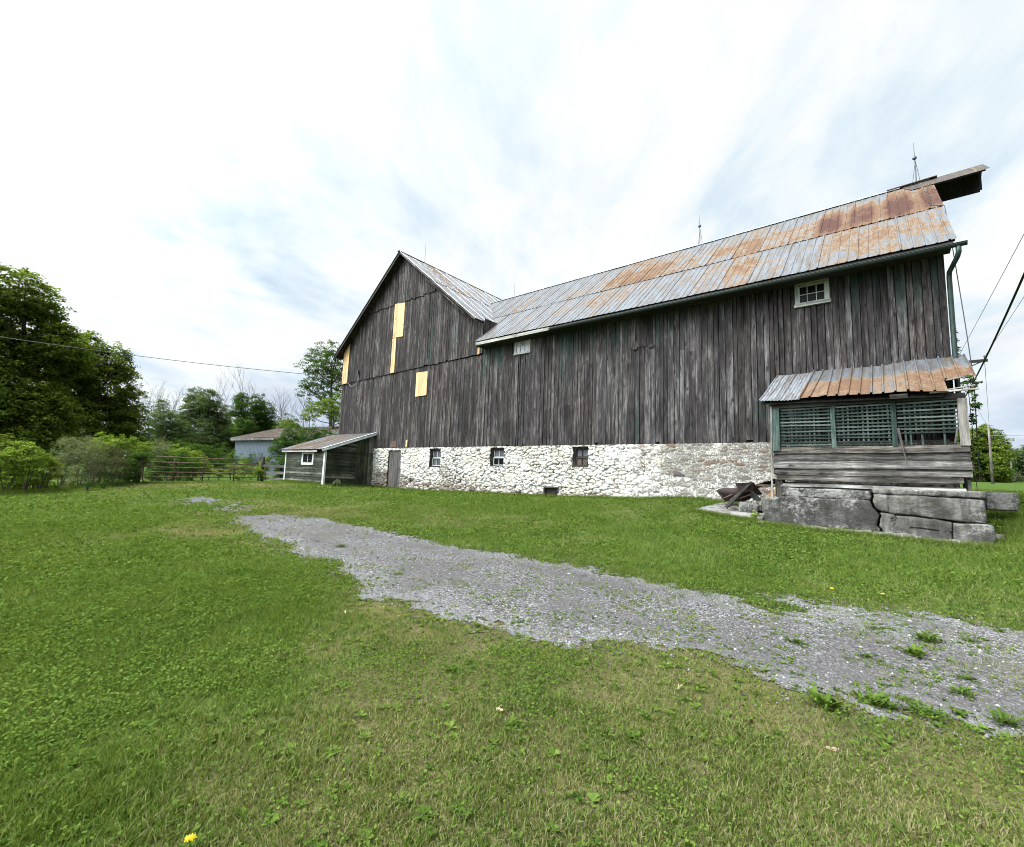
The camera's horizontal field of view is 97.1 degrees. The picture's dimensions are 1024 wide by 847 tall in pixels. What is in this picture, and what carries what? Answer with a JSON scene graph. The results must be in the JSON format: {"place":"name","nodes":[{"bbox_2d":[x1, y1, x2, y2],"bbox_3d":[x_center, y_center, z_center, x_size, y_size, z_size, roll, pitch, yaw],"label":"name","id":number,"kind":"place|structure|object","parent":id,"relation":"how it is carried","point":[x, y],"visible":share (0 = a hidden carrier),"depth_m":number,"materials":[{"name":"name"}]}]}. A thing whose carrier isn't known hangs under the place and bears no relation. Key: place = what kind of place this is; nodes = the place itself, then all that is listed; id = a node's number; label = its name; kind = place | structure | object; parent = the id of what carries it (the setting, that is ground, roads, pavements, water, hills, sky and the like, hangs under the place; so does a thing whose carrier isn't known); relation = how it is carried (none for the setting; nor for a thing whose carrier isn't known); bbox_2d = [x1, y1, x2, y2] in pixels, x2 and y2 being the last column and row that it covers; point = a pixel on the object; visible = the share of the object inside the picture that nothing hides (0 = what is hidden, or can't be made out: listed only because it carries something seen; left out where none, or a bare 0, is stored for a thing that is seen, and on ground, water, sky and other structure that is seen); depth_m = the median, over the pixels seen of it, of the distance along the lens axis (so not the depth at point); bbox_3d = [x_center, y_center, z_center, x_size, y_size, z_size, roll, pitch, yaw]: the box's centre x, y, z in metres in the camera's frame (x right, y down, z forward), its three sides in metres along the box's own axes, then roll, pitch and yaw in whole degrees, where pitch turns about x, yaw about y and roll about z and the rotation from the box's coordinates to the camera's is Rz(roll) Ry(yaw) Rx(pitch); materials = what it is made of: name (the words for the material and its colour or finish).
{"place":"outdoors","nodes":[
{"label":"outdoors","id":0,"kind":"place"},
{"bbox_2d":[0,464,1023,846],"bbox_3d":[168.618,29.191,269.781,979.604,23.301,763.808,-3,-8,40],"label":"lawn","id":1,"kind":"structure","parent":0,"point":[1014,486],"depth_m":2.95,"materials":[{"name":"plant"}]},
{"bbox_2d":[0,441,62,490],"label":"shrub","id":2,"kind":"object","parent":1,"relation":"on","point":[9,468],"visible":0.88,"depth_m":14.99,"materials":[{"name":"green plant"}]},
{"bbox_2d":[0,433,68,488],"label":"shrub","id":3,"kind":"object","parent":1,"relation":"on","point":[45,483],"visible":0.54,"depth_m":15.72,"materials":[{"name":"green plant"}]},
{"bbox_2d":[0,262,102,474],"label":"tree","id":4,"kind":"object","parent":1,"relation":"on","point":[23,403],"visible":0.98,"depth_m":29.12,"materials":[{"name":"green plant"}]},
{"bbox_2d":[26,478,122,491],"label":"shrub","id":5,"kind":"object","parent":1,"relation":"on","point":[87,485],"visible":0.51,"depth_m":16.49,"materials":[{"name":"green plant"}]},
{"bbox_2d":[46,430,112,486],"bbox_3d":[-16.661,1.474,17.319,2.474,2.734,1.713,2,-6,3],"label":"shrub","id":6,"kind":"object","parent":1,"relation":"on","point":[77,455],"visible":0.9,"depth_m":17.30,"materials":[{"name":"green plant"}]},
{"bbox_2d":[37,330,153,472],"bbox_3d":[-32.501,-1.538,34.999,7.047,11.200,7.017,0,-7,15],"label":"tree","id":7,"kind":"object","parent":1,"relation":"on","point":[123,417],"visible":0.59,"depth_m":34.63,"materials":[{"name":"green plant"}]},
{"bbox_2d":[91,442,134,485],"bbox_3d":[-16.336,1.746,18.429,1.489,2.061,2.588,7,-8,-39],"label":"shrub","id":8,"kind":"object","parent":1,"relation":"on","point":[119,462],"visible":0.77,"depth_m":18.26,"materials":[{"name":"green plant"}]},
{"bbox_2d":[88,431,154,480],"bbox_3d":[-18.309,1.614,21.081,2.103,2.455,2.397,4,-7,-16],"label":"shrub","id":9,"kind":"object","parent":1,"relation":"on","point":[125,441],"visible":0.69,"depth_m":20.84,"materials":[{"name":"green plant"}]},
{"bbox_2d":[120,453,150,482],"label":"shrub","id":10,"kind":"object","parent":1,"relation":"on","point":[129,477],"visible":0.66,"depth_m":19.02,"materials":[{"name":"green plant"}]},
{"bbox_2d":[134,458,142,482],"bbox_3d":[-16.173,2.048,19.514,0.313,1.338,0.213,3,-6,-10],"label":"gate post","id":11,"kind":"object","parent":1,"relation":"on","point":[138,470],"visible":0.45,"depth_m":19.47,"materials":[{"name":"brown wood"}]},
{"bbox_2d":[120,452,156,481],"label":"ivy","id":12,"kind":"object","parent":11,"relation":"attached to","point":[136,455],"visible":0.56,"depth_m":19.42,"materials":[{"name":"green plant"}]},
{"bbox_2d":[141,456,260,482],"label":"gate","id":13,"kind":"structure","parent":11,"relation":"attached to","point":[203,468],"depth_m":21.67,"materials":[{"name":"metal"}]},
{"bbox_2d":[52,435,234,467],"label":"woodland","id":14,"kind":"object","parent":1,"relation":"on","point":[154,464],"depth_m":86.21,"materials":[{"name":"green plant"}]},
{"bbox_2d":[140,382,155,468],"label":"bare tree","id":15,"kind":"object","parent":1,"relation":"on","point":[144,399],"visible":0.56,"depth_m":56.72,"materials":[{"name":"grey plant"}]},
{"bbox_2d":[148,436,173,478],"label":"shrub","id":16,"kind":"object","parent":1,"relation":"on","point":[160,447],"visible":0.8,"depth_m":28.10,"materials":[{"name":"green plant"}]},
{"bbox_2d":[133,396,196,465],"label":"tree","id":17,"kind":"object","parent":1,"relation":"on","point":[161,424],"visible":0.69,"depth_m":48.45,"materials":[{"name":"green plant"}]},
{"bbox_2d":[153,380,184,418],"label":"bare tree","id":18,"kind":"object","parent":1,"relation":"on","point":[174,404],"visible":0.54,"depth_m":57.73,"materials":[{"name":"grey plant"}]},
{"bbox_2d":[143,450,202,481],"bbox_3d":[-18.450,2.502,24.875,2.611,2.044,3.104,4,-7,-14],"label":"shrub","id":19,"kind":"object","parent":1,"relation":"on","point":[185,464],"visible":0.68,"depth_m":24.13,"materials":[{"name":"green plant"}]},
{"bbox_2d":[166,444,208,480],"bbox_3d":[-19.270,2.342,27.039,2.286,2.224,2.540,-3,-8,40],"label":"shrub","id":20,"kind":"object","parent":1,"relation":"on","point":[174,450],"visible":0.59,"depth_m":26.87,"materials":[{"name":"green plant"}]},
{"bbox_2d":[184,833,196,846],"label":"dandelion","id":21,"kind":"object","parent":1,"relation":"on","point":[189,838],"visible":1,"depth_m":1.81,"materials":[{"name":"yellow plant"}]},
{"bbox_2d":[127,437,264,474],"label":"shrub","id":22,"kind":"object","parent":1,"relation":"on","point":[218,453],"visible":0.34,"depth_m":41.43,"materials":[{"name":"green plant"}]},
{"bbox_2d":[173,386,235,455],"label":"tree","id":23,"kind":"object","parent":1,"relation":"on","point":[201,415],"visible":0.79,"depth_m":54.02,"materials":[{"name":"green plant"}]},
{"bbox_2d":[204,458,257,480],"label":"shrub","id":24,"kind":"object","parent":1,"relation":"on","point":[230,470],"visible":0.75,"depth_m":28.41,"materials":[{"name":"green plant"}]},
{"bbox_2d":[214,375,250,467],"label":"bare tree","id":25,"kind":"object","parent":1,"relation":"on","point":[225,396],"visible":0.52,"depth_m":63.26,"materials":[{"name":"grey plant"}]},
{"bbox_2d":[216,354,282,417],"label":"bare tree","id":26,"kind":"object","parent":1,"relation":"on","point":[242,383],"visible":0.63,"depth_m":65.76,"materials":[{"name":"grey plant"}]},
{"bbox_2d":[199,416,301,461],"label":"tree","id":27,"kind":"object","parent":1,"relation":"on","point":[284,424],"visible":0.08,"depth_m":60.84,"materials":[{"name":"green plant"}]},
{"bbox_2d":[224,391,280,440],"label":"tree","id":28,"kind":"object","parent":1,"relation":"on","point":[245,422],"visible":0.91,"depth_m":51.74,"materials":[{"name":"green plant"}]},
{"bbox_2d":[249,456,273,480],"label":"shrub","id":29,"kind":"object","parent":1,"relation":"on","point":[258,470],"visible":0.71,"depth_m":24.44,"materials":[{"name":"green plant"}]},
{"bbox_2d":[259,457,264,480],"bbox_3d":[-13.459,2.569,24.341,0.165,1.550,0.167,-3,-8,40],"label":"gate post","id":30,"kind":"object","parent":1,"relation":"on","point":[263,462],"visible":0.59,"depth_m":24.33,"materials":[{"name":"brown wood"}]},
{"bbox_2d":[261,464,284,480],"bbox_3d":[-12.533,2.674,23.858,2.066,1.100,0.151,-1,-7,28],"label":"board fence","id":31,"kind":"object","parent":1,"relation":"on","point":[280,466],"visible":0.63,"depth_m":23.77,"materials":[{"name":"grey wood"}]},
{"bbox_2d":[271,386,296,427],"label":"bare tree","id":32,"kind":"object","parent":1,"relation":"on","point":[280,408],"visible":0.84,"depth_m":64.33,"materials":[{"name":"grey plant"}]},
{"bbox_2d":[230,426,338,474],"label":"machine shed","id":33,"kind":"structure","parent":1,"relation":"on","point":[256,443],"depth_m":44.89,"materials":[{"name":"blue metal"}]},
{"bbox_2d":[275,413,298,426],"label":"tree","id":34,"kind":"object","parent":1,"relation":"on","point":[288,419],"visible":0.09,"depth_m":65.10,"materials":[{"name":"green plant"}]},
{"bbox_2d":[267,423,338,477],"bbox_3d":[-11.817,1.933,26.231,3.670,3.836,4.677,-3,-8,40],"label":"shrub","id":35,"kind":"object","parent":1,"relation":"on","point":[284,442],"visible":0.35,"depth_m":25.50,"materials":[{"name":"green plant"}]},
{"bbox_2d":[291,393,324,426],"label":"bare tree","id":36,"kind":"object","parent":1,"relation":"on","point":[300,401],"visible":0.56,"depth_m":52.92,"materials":[{"name":"grey plant"}]},
{"bbox_2d":[293,339,342,426],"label":"tree","id":37,"kind":"object","parent":1,"relation":"on","point":[325,367],"visible":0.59,"depth_m":46.38,"materials":[{"name":"green plant"}]},
{"bbox_2d":[301,392,341,428],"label":"tree","id":38,"kind":"object","parent":1,"relation":"on","point":[322,409],"visible":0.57,"depth_m":43.12,"materials":[{"name":"green plant"}]},
{"bbox_2d":[281,432,376,485],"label":"shed","id":39,"kind":"structure","parent":1,"relation":"on","point":[346,459],"depth_m":21.86,"materials":[{"name":"grey wood"}]},
{"bbox_2d":[301,452,314,464],"bbox_3d":[-9.832,1.680,21.754,1.180,0.600,0.060,-3,-8,40],"label":"window","id":40,"kind":"structure","parent":39,"relation":"in","point":[305,455],"depth_m":21.73,"materials":[{"name":"white paint"}]},
{"bbox_2d":[331,478,340,485],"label":"weed","id":41,"kind":"object","parent":1,"relation":"on","point":[337,480],"visible":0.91,"depth_m":20.66,"materials":[{"name":"green plant"}]},
{"bbox_2d":[442,663,460,671],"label":"weed clump","id":42,"kind":"object","parent":1,"relation":"on","point":[450,666],"visible":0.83,"depth_m":3.40,"materials":[{"name":"green plant"}]},
{"bbox_2d":[500,713,526,730],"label":"weed clump","id":43,"kind":"object","parent":1,"relation":"on","point":[512,719],"visible":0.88,"depth_m":2.70,"materials":[{"name":"green plant"}]},
{"bbox_2d":[624,728,640,740],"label":"weed clump","id":44,"kind":"object","parent":1,"relation":"on","point":[633,733],"visible":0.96,"depth_m":2.58,"materials":[{"name":"green plant"}]},
{"bbox_2d":[333,142,989,502],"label":"barn","id":45,"kind":"structure","parent":1,"relation":"on","point":[655,376],"depth_m":13.96,"materials":[{"name":"grey wood"}]},
{"bbox_2d":[3,337,336,376],"bbox_3d":[-18.047,-3.518,22.813,17.714,0.655,0.028,4,-7,-18],"label":"overhead wire","id":46,"kind":"object","parent":45,"relation":"attached to","point":[165,359],"visible":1,"depth_m":22.93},
{"bbox_2d":[388,451,400,487],"bbox_3d":[-5.574,2.231,21.479,0.955,1.850,0.027,-3,-8,40],"label":"door","id":47,"kind":"structure","parent":45,"relation":"in","point":[394,471],"depth_m":21.48,"materials":[{"name":"grey wood"}]},
{"bbox_2d":[429,450,441,466],"bbox_3d":[-3.273,1.506,19.704,0.800,0.810,0.190,-3,-8,40],"label":"window","id":48,"kind":"structure","parent":45,"relation":"in","point":[435,455],"depth_m":19.78,"materials":[{"name":"white wood"}]},
{"bbox_2d":[490,449,504,466],"bbox_3d":[-0.503,1.312,17.397,0.760,0.740,0.190,-3,-8,40],"label":"window","id":49,"kind":"structure","parent":45,"relation":"in","point":[497,455],"depth_m":17.45,"materials":[{"name":"white wood"}]},
{"bbox_2d":[513,339,530,355],"bbox_3d":[0.403,-2.945,17.119,0.800,0.650,0.095,-3,-8,40],"label":"window","id":50,"kind":"structure","parent":45,"relation":"in","point":[522,347],"depth_m":17.10,"materials":[{"name":"paint"}]},
{"bbox_2d":[572,448,588,467],"bbox_3d":[2.324,1.125,15.041,0.670,0.690,0.190,-3,-8,40],"label":"window","id":51,"kind":"structure","parent":45,"relation":"in","point":[580,456],"depth_m":15.07,"materials":[{"name":"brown wood"}]},
{"bbox_2d":[756,484,774,486],"bbox_3d":[6.330,1.527,11.089,0.060,0.060,0.629,8,-8,-40],"label":"iron bar","id":52,"kind":"object","parent":45,"relation":"attached to","point":[765,485],"visible":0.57,"depth_m":11.16,"materials":[{"name":"metal"}]},
{"bbox_2d":[794,278,830,308],"bbox_3d":[7.447,-3.231,11.223,0.760,0.610,0.095,-3,-8,40],"label":"window","id":53,"kind":"structure","parent":45,"relation":"in","point":[816,292],"depth_m":11.21,"materials":[{"name":"paint"}]},
{"bbox_2d":[699,503,764,520],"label":"concrete slab","id":54,"kind":"structure","parent":1,"relation":"on","point":[731,510],"depth_m":10.99,"materials":[{"name":"grey concrete"}]},
{"bbox_2d":[716,481,761,508],"bbox_3d":[5.547,1.748,11.117,0.963,0.690,0.751,-3,-8,40],"label":"scrap barrow","id":55,"kind":"object","parent":54,"relation":"on","point":[739,492],"visible":0.94,"depth_m":11.01,"materials":[{"name":"brown wood"}]},
{"bbox_2d":[739,501,758,512],"bbox_3d":[5.569,1.979,10.626,0.443,0.264,0.300,-1,-7,24],"label":"concrete block","id":56,"kind":"object","parent":54,"relation":"on","point":[746,507],"depth_m":10.52,"materials":[{"name":"grey concrete"}]},
{"bbox_2d":[750,500,762,511],"bbox_3d":[5.781,1.955,10.689,0.316,0.281,0.329,1,-6,9],"label":"concrete block","id":57,"kind":"object","parent":54,"relation":"on","point":[760,509],"depth_m":10.57,"materials":[{"name":"grey concrete"}]},
{"bbox_2d":[748,491,761,507],"bbox_3d":[5.830,1.782,10.784,0.092,0.438,0.590,3,-6,-7],"label":"plank","id":58,"kind":"object","parent":57,"relation":"on","point":[754,496],"visible":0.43,"depth_m":10.82,"materials":[{"name":"wood"}]},
{"bbox_2d":[729,722,754,733],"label":"weed clump","id":59,"kind":"object","parent":1,"relation":"on","point":[744,724],"visible":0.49,"depth_m":2.68,"materials":[{"name":"green plant"}]},
{"bbox_2d":[750,510,762,517],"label":"weed","id":60,"kind":"object","parent":1,"relation":"on","point":[754,516],"visible":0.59,"depth_m":10.01,"materials":[{"name":"green plant"}]},
{"bbox_2d":[796,685,849,710],"bbox_3d":[2.015,1.795,2.944,0.243,0.093,0.290,3,-7,-12],"label":"weed clump","id":61,"kind":"object","parent":1,"relation":"on","point":[820,700],"visible":0.94,"depth_m":2.94,"materials":[{"name":"green plant"}]},
{"bbox_2d":[826,746,838,751],"bbox_3d":[1.746,1.770,2.463,0.059,0.036,0.036,-2,-7,31],"label":"wood chip","id":62,"kind":"object","parent":1,"relation":"on","point":[834,748],"visible":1,"depth_m":2.46,"materials":[{"name":"beige wood"}]},
{"bbox_2d":[758,487,995,544],"bbox_3d":[7.236,2.003,9.319,3.623,1.398,1.974,-3,-8,40],"label":"concrete foundation","id":63,"kind":"object","parent":1,"relation":"on","point":[945,515],"visible":0.59,"depth_m":8.52,"materials":[{"name":"grey concrete"}]},
{"bbox_2d":[758,354,978,496],"bbox_3d":[7.425,0.185,9.638,3.515,3.350,1.867,-3,-8,40],"label":"porch","id":64,"kind":"object","parent":63,"relation":"on","point":[929,467],"visible":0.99,"depth_m":9.12,"materials":[{"name":"grey wood"}]},
{"bbox_2d":[959,374,982,490],"bbox_3d":[8.476,0.209,8.272,0.313,2.236,0.550,-3,-8,40],"label":"vine","id":65,"kind":"object","parent":64,"relation":"attached to","point":[973,405],"visible":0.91,"depth_m":8.35,"materials":[{"name":"green plant"}]},
{"bbox_2d":[957,423,1017,482],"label":"tree","id":66,"kind":"object","parent":1,"relation":"on","point":[1002,455],"visible":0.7,"depth_m":59.92,"materials":[{"name":"green plant"}]},
{"bbox_2d":[987,424,994,483],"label":"utility pole","id":67,"kind":"object","parent":1,"relation":"on","point":[990,458],"visible":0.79,"depth_m":42.80,"materials":[{"name":"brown wood"}]},
{"bbox_2d":[990,435,1023,435],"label":"overhead wire","id":68,"kind":"object","parent":67,"relation":"attached to","point":[1006,435],"visible":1,"depth_m":42.69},
{"bbox_2d":[986,519,1005,528],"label":"weed","id":69,"kind":"object","parent":1,"relation":"on","point":[994,523],"visible":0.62,"depth_m":8.27,"materials":[{"name":"green plant"}]},
{"bbox_2d":[983,492,1018,510],"bbox_3d":[9.403,1.502,8.698,0.450,0.357,0.409,-3,-8,40],"label":"concrete block","id":70,"kind":"object","parent":1,"relation":"on","point":[1000,501],"depth_m":8.55,"materials":[{"name":"grey concrete"}]},
{"bbox_2d":[1008,471,1023,481],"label":"shrub","id":71,"kind":"object","parent":1,"relation":"on","point":[1019,478],"visible":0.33,"depth_m":66.71,"materials":[{"name":"green plant"}]},
{"bbox_2d":[1009,445,1023,481],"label":"tree","id":72,"kind":"object","parent":1,"relation":"on","point":[1018,462],"visible":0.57,"depth_m":70.80,"materials":[{"name":"green plant"}]},
{"bbox_2d":[0,479,1023,560],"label":"tall grass","id":73,"kind":"structure","parent":0,"point":[853,533],"depth_m":9.18,"materials":[{"name":"green plant"}]},
{"bbox_2d":[0,0,1023,457],"label":"sky","id":74,"kind":"structure","parent":0,"point":[207,182],"materials":[{"name":"white"}]},
{"bbox_2d":[169,496,1023,759],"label":"driveway","id":75,"kind":"structure","parent":0,"point":[836,670],"depth_m":4.49,"materials":[{"name":"grey gravel"}]},
{"bbox_2d":[782,635,804,643],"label":"weed clump","id":76,"kind":"object","parent":75,"relation":"on","point":[794,641],"visible":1,"depth_m":3.96,"materials":[{"name":"green plant"}]},
{"bbox_2d":[855,653,872,657],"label":"weed clump","id":77,"kind":"object","parent":75,"relation":"on","point":[866,655],"visible":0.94,"depth_m":3.71,"materials":[{"name":"green plant"}]},
{"bbox_2d":[852,687,888,707],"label":"weed clump","id":78,"kind":"object","parent":75,"relation":"on","point":[868,699],"visible":0.98,"depth_m":2.99,"materials":[{"name":"green plant"}]},
{"bbox_2d":[871,696,911,711],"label":"weed clump","id":79,"kind":"object","parent":75,"relation":"on","point":[891,705],"visible":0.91,"depth_m":2.93,"materials":[{"name":"green plant"}]},
{"bbox_2d":[896,643,932,658],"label":"weed clump","id":80,"kind":"object","parent":75,"relation":"on","point":[915,651],"visible":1,"depth_m":3.74,"materials":[{"name":"green plant"}]},
{"bbox_2d":[900,697,950,720],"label":"weed clump","id":81,"kind":"object","parent":75,"relation":"on","point":[923,708],"visible":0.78,"depth_m":2.87,"materials":[{"name":"green plant"}]},
{"bbox_2d":[908,630,946,644],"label":"weed clump","id":82,"kind":"object","parent":75,"relation":"on","point":[928,638],"visible":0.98,"depth_m":4.04,"materials":[{"name":"green plant"}]},
{"bbox_2d":[948,685,978,697],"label":"weed clump","id":83,"kind":"object","parent":75,"relation":"on","point":[963,690],"visible":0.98,"depth_m":3.14,"materials":[{"name":"green plant"}]},
{"bbox_2d":[955,674,976,680],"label":"weed clump","id":84,"kind":"object","parent":75,"relation":"on","point":[964,677],"visible":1,"depth_m":3.34,"materials":[{"name":"green plant"}]},
{"bbox_2d":[958,634,981,641],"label":"weed clump","id":85,"kind":"object","parent":75,"relation":"on","point":[971,639],"visible":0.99,"depth_m":4.02,"materials":[{"name":"green plant"}]},
{"bbox_2d":[981,706,1023,729],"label":"weed clump","id":86,"kind":"object","parent":75,"relation":"on","point":[1001,716],"visible":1,"depth_m":2.79,"materials":[{"name":"green plant"}]},
{"bbox_2d":[968,355,987,365],"bbox_3d":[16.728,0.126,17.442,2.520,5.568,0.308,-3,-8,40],"label":"bracket","id":87,"kind":"object","parent":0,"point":[978,361],"visible":0.12,"depth_m":16.96,"materials":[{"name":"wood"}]},
{"bbox_2d":[960,234,1023,352],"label":"overhead wire","id":88,"kind":"object","parent":87,"relation":"attached to","point":[996,285],"visible":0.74,"depth_m":10.83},
{"bbox_2d":[965,272,1023,395],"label":"overhead wire","id":89,"kind":"object","parent":87,"relation":"attached to","point":[1011,303],"visible":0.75,"depth_m":10.51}
]}

